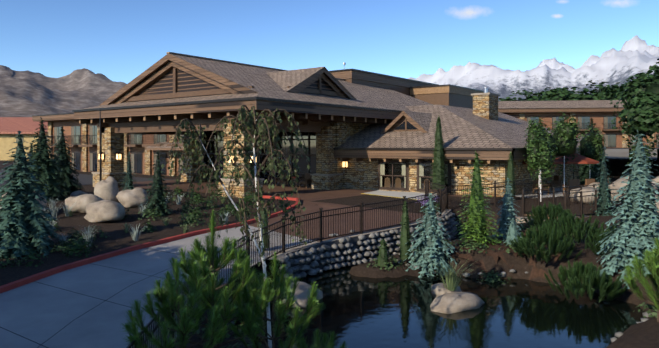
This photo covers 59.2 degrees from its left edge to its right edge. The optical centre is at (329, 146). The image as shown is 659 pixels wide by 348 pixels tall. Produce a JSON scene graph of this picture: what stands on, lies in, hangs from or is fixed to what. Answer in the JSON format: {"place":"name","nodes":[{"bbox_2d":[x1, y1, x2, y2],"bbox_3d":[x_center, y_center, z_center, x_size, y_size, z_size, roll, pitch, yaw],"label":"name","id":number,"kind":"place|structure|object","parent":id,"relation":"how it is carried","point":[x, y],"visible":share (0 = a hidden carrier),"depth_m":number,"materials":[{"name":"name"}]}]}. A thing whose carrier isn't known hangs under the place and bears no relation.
{"place":"outdoors","nodes":[
{"label":"outdoors","id":0,"kind":"place"},
{"bbox_2d":[0,65,126,116],"bbox_3d":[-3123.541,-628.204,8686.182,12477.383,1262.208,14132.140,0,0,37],"label":"mountains","id":1,"kind":"structure","parent":0,"point":[27,93],"depth_m":7144.73,"materials":[{"name":"stone"}]},
{"bbox_2d":[0,170,468,347],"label":"driveway","id":2,"kind":"structure","parent":0,"point":[86,306],"depth_m":15.83,"materials":[{"name":"concrete"}]},
{"bbox_2d":[275,161,348,187],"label":"lobby chairs","id":3,"kind":"object","parent":2,"relation":"on","point":[308,178],"visible":0.44,"depth_m":40.51,"materials":[{"name":"brown wicker"}]},
{"bbox_2d":[0,149,658,347],"bbox_3d":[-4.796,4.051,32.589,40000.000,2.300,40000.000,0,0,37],"label":"ground","id":4,"kind":"structure","parent":0,"point":[645,334],"depth_m":21.18,"materials":[{"name":"soil"}]},
{"bbox_2d":[0,117,47,159],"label":"neighbour building","id":5,"kind":"structure","parent":4,"relation":"on","point":[10,127],"depth_m":120.92,"materials":[{"name":"yellow paint"}]},
{"bbox_2d":[0,117,173,258],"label":"conifers","id":6,"kind":"object","parent":4,"relation":"on","point":[25,225],"visible":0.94,"depth_m":19.73,"materials":[{"name":"green plant"}]},
{"bbox_2d":[32,113,183,175],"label":"wing","id":7,"kind":"structure","parent":4,"relation":"on","point":[142,149],"depth_m":64.39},
{"bbox_2d":[0,195,299,292],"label":"red kerb","id":8,"kind":"structure","parent":4,"relation":"on","point":[29,279],"depth_m":18.93,"materials":[{"name":"red concrete"}]},
{"bbox_2d":[161,105,309,347],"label":"weeping birch","id":9,"kind":"object","parent":4,"relation":"on","point":[263,124],"visible":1,"depth_m":12.09,"materials":[{"name":"green plant"}]},
{"bbox_2d":[72,52,432,198],"bbox_3d":[-2.941,-1.576,46.851,18.500,8.953,27.100,0,0,37],"label":"porte cochere","id":10,"kind":"object","parent":4,"relation":"on","point":[167,93],"visible":0.67,"depth_m":38.03,"materials":[{"name":"wood"}]},
{"bbox_2d":[223,130,258,178],"bbox_3d":[-5.171,0.333,33.019,2.144,3.340,0.994,0,0,4],"label":"column ivy","id":11,"kind":"object","parent":10,"relation":"attached to","point":[252,170],"visible":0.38,"depth_m":32.99,"materials":[{"name":"green plant"}]},
{"bbox_2d":[0,186,657,347],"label":"bed planting","id":12,"kind":"object","parent":4,"relation":"on","point":[191,217],"visible":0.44,"depth_m":20.84,"materials":[{"name":"green plant"}]},
{"bbox_2d":[0,176,658,313],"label":"boulders","id":13,"kind":"object","parent":4,"relation":"on","point":[107,201],"visible":0.67,"depth_m":24.76,"materials":[{"name":"beige stone"}]},
{"bbox_2d":[126,179,536,347],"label":"iron fence","id":14,"kind":"object","parent":4,"relation":"on","point":[526,184],"visible":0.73,"depth_m":21.77,"materials":[{"name":"brown metal"}]},
{"bbox_2d":[267,209,451,275],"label":"retaining wall","id":15,"kind":"structure","parent":4,"relation":"on","point":[331,242],"depth_m":21.33,"materials":[{"name":"rounded cobble stone"},{"name":"mortar"}]},
{"bbox_2d":[119,209,658,347],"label":"foreground pines","id":16,"kind":"object","parent":4,"relation":"on","point":[167,294],"visible":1,"depth_m":10.04,"materials":[{"name":"green plant"}]},
{"bbox_2d":[201,121,582,196],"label":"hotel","id":17,"kind":"structure","parent":4,"relation":"on","point":[364,174],"depth_m":39.08,"materials":[{"name":"stone"}]},
{"bbox_2d":[333,86,605,163],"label":"restaurant roof","id":18,"kind":"structure","parent":17,"relation":"attached to","point":[484,128],"depth_m":38.27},
{"bbox_2d":[329,62,490,118],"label":"hotel","id":19,"kind":"object","parent":4,"relation":"on","point":[447,95],"visible":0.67,"depth_m":58.27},
{"bbox_2d":[228,212,650,342],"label":"cobble stones","id":20,"kind":"object","parent":4,"relation":"on","point":[450,223],"visible":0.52,"depth_m":21.06,"materials":[{"name":"grey stone"}]},
{"bbox_2d":[258,130,658,288],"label":"spruce trees","id":21,"kind":"object","parent":4,"relation":"on","point":[637,229],"depth_m":19.81,"materials":[{"name":"green plant"}]},
{"bbox_2d":[396,226,579,280],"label":"red bed mulch","id":22,"kind":"object","parent":4,"relation":"on","point":[535,271],"visible":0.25,"depth_m":19.88,"materials":[{"name":"brown soil"}]},
{"bbox_2d":[429,110,651,201],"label":"deciduous trees","id":23,"kind":"object","parent":4,"relation":"on","point":[588,171],"visible":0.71,"depth_m":34.05,"materials":[{"name":"green plant"}]},
{"bbox_2d":[515,154,608,197],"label":"patio","id":24,"kind":"structure","parent":4,"relation":"on","point":[580,160],"depth_m":35.29,"materials":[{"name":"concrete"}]},
{"bbox_2d":[510,202,628,302],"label":"shrubs","id":25,"kind":"object","parent":4,"relation":"on","point":[552,233],"visible":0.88,"depth_m":18.85,"materials":[{"name":"green plant"}]},
{"bbox_2d":[498,107,658,148],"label":"wing","id":26,"kind":"structure","parent":4,"relation":"on","point":[603,118],"depth_m":98.49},
{"bbox_2d":[498,100,625,107],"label":"wing roof","id":27,"kind":"structure","parent":26,"relation":"attached to","point":[563,104],"depth_m":100.21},
{"bbox_2d":[498,58,658,160],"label":"trees","id":28,"kind":"object","parent":4,"relation":"on","point":[632,109],"visible":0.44,"depth_m":38.65,"materials":[{"name":"green plant"}]},
{"bbox_2d":[514,79,658,169],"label":"trees","id":29,"kind":"object","parent":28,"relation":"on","point":[653,87],"visible":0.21,"depth_m":34.63,"materials":[{"name":"green plant"}]},
{"bbox_2d":[515,183,658,224],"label":"fence","id":30,"kind":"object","parent":4,"relation":"on","point":[566,199],"depth_m":26.30,"materials":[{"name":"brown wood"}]},
{"bbox_2d":[0,0,658,83],"label":"sky","id":31,"kind":"structure","parent":0,"point":[119,40],"materials":[{"name":"blue"}]},
{"bbox_2d":[380,163,447,188],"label":"windows","id":32,"kind":"structure","parent":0,"point":[403,173],"depth_m":36.88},
{"bbox_2d":[230,265,646,347],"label":"pond water","id":33,"kind":"structure","parent":0,"point":[368,312],"depth_m":15.01,"materials":[{"name":"blue liquid"}]},
{"bbox_2d":[456,9,478,16],"bbox_3d":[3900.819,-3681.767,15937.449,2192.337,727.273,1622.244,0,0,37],"label":"cloud","id":34,"kind":"structure","parent":0,"point":[468,12],"depth_m":15938.78,"materials":[{"name":"white"}]},
{"bbox_2d":[407,35,658,100],"bbox_3d":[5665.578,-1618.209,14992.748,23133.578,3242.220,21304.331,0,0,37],"label":"snowy mountains","id":35,"kind":"structure","parent":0,"point":[636,54],"depth_m":14069.33,"materials":[{"name":"white snow"}]},
{"bbox_2d":[614,0,627,4],"bbox_3d":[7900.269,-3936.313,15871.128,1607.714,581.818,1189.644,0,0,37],"label":"cloud","id":36,"kind":"structure","parent":0,"point":[620,3],"depth_m":15869.63,"materials":[{"name":"white"}]}
]}

